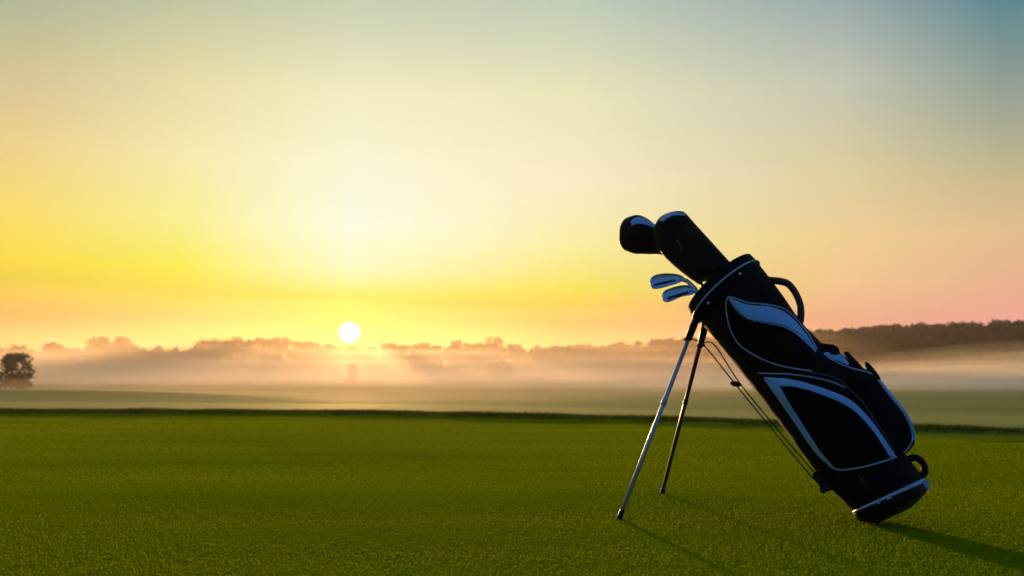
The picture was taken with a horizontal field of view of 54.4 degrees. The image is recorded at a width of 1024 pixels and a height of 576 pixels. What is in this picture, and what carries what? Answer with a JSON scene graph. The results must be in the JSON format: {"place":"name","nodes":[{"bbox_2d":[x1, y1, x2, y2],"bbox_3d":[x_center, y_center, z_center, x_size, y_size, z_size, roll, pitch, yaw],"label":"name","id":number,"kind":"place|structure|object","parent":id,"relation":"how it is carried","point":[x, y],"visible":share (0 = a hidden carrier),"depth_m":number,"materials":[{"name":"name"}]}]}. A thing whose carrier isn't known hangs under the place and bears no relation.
{"place":"outdoors","nodes":[
{"label":"outdoors","id":0,"kind":"place"},
{"bbox_2d":[0,372,1023,575],"bbox_3d":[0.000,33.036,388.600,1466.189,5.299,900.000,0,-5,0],"label":"ground","id":1,"kind":"structure","parent":0,"point":[996,405],"depth_m":4.72,"materials":[{"name":"green plant"}]},
{"bbox_2d":[0,344,32,372],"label":"tree","id":2,"kind":"object","parent":1,"relation":"on","point":[18,349],"visible":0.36,"depth_m":333.42,"materials":[{"name":"plant"}]},
{"bbox_2d":[0,352,35,389],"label":"tree","id":3,"kind":"object","parent":1,"relation":"on","point":[18,379],"visible":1,"depth_m":83.19,"materials":[{"name":"brown plant"}]},
{"bbox_2d":[36,341,73,379],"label":"tree","id":4,"kind":"object","parent":1,"relation":"on","point":[59,358],"visible":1,"depth_m":328.11,"materials":[{"name":"plant"}]},
{"bbox_2d":[83,336,114,379],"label":"tree","id":5,"kind":"object","parent":1,"relation":"on","point":[100,343],"visible":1,"depth_m":318.76,"materials":[{"name":"plant"}]},
{"bbox_2d":[111,336,134,379],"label":"tree","id":6,"kind":"object","parent":1,"relation":"on","point":[121,350],"visible":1,"depth_m":323.32,"materials":[{"name":"plant"}]},
{"bbox_2d":[145,345,170,379],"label":"tree","id":7,"kind":"object","parent":1,"relation":"on","point":[157,360],"visible":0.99,"depth_m":333.62,"materials":[{"name":"plant"}]},
{"bbox_2d":[191,339,218,379],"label":"tree","id":8,"kind":"object","parent":1,"relation":"on","point":[204,359],"visible":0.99,"depth_m":337.80,"materials":[{"name":"plant"}]},
{"bbox_2d":[0,336,633,379],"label":"distant wood","id":9,"kind":"object","parent":1,"relation":"on","point":[304,357],"visible":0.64,"depth_m":360.52,"materials":[{"name":"orange plant"}]},
{"bbox_2d":[346,363,359,381],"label":"tree","id":10,"kind":"object","parent":1,"relation":"on","point":[353,371],"visible":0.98,"depth_m":203.85,"materials":[{"name":"plant"}]},
{"bbox_2d":[375,342,399,378],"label":"tree","id":11,"kind":"object","parent":1,"relation":"on","point":[390,368],"visible":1,"depth_m":338.26,"materials":[{"name":"plant"}]},
{"bbox_2d":[408,342,441,378],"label":"tree","id":12,"kind":"object","parent":1,"relation":"on","point":[425,348],"visible":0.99,"depth_m":343.23,"materials":[{"name":"plant"}]},
{"bbox_2d":[447,340,467,379],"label":"tree","id":13,"kind":"object","parent":1,"relation":"on","point":[459,350],"visible":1,"depth_m":343.84,"materials":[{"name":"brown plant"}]},
{"bbox_2d":[471,336,509,378],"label":"tree","id":14,"kind":"object","parent":1,"relation":"on","point":[498,355],"visible":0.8,"depth_m":349.13,"materials":[{"name":"plant"}]},
{"bbox_2d":[485,361,516,380],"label":"tree","id":15,"kind":"object","parent":1,"relation":"on","point":[505,367],"visible":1,"depth_m":243.39,"materials":[{"name":"brown plant"}]},
{"bbox_2d":[617,254,929,522],"bbox_3d":[0.928,0.336,3.519,0.970,0.900,0.772,-2,-5,19],"label":"golf bag","id":16,"kind":"object","parent":1,"relation":"on","point":[846,424],"visible":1,"depth_m":3.25,"materials":[{"name":"black fabric"}]},
{"bbox_2d":[619,215,702,285],"bbox_3d":[0.596,-0.061,3.681,0.396,0.437,0.134,-2,-5,22],"label":"wood club","id":17,"kind":"object","parent":16,"relation":"in","point":[636,236],"visible":0.57,"depth_m":3.69,"materials":[{"name":"black fabric"}]},
{"bbox_2d":[650,273,697,289],"bbox_3d":[0.620,0.038,3.533,0.266,0.190,0.025,-2,-5,20],"label":"iron club","id":18,"kind":"object","parent":16,"relation":"in","point":[659,281],"visible":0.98,"depth_m":3.56,"materials":[{"name":"blue metal"}]},
{"bbox_2d":[662,285,697,301],"bbox_3d":[0.641,0.072,3.476,0.236,0.170,0.030,-2,-5,17],"label":"iron club","id":19,"kind":"object","parent":16,"relation":"in","point":[672,294],"visible":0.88,"depth_m":3.50,"materials":[{"name":"blue metal"}]},
{"bbox_2d":[653,211,728,281],"bbox_3d":[0.661,-0.052,3.560,0.314,0.459,0.138,-2,-5,22],"label":"driver club","id":20,"kind":"object","parent":16,"relation":"in","point":[687,247],"visible":0.96,"depth_m":3.53,"materials":[{"name":"black fabric"}]},
{"bbox_2d":[543,319,1023,382],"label":"ridge wood","id":21,"kind":"object","parent":1,"relation":"on","point":[992,351],"visible":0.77,"depth_m":186.95,"materials":[{"name":"black"}]},
{"bbox_2d":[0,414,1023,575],"bbox_3d":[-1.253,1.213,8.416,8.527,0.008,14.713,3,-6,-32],"label":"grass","id":22,"kind":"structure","parent":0,"point":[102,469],"depth_m":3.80,"materials":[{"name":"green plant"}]},
{"bbox_2d":[0,407,1023,433],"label":"rough grass","id":23,"kind":"structure","parent":0,"point":[524,414],"depth_m":11.38,"materials":[{"name":"green plant"}]},
{"bbox_2d":[0,0,1023,376],"label":"sky","id":24,"kind":"structure","parent":0,"point":[361,174],"materials":[{"name":"yellow"}]}
]}

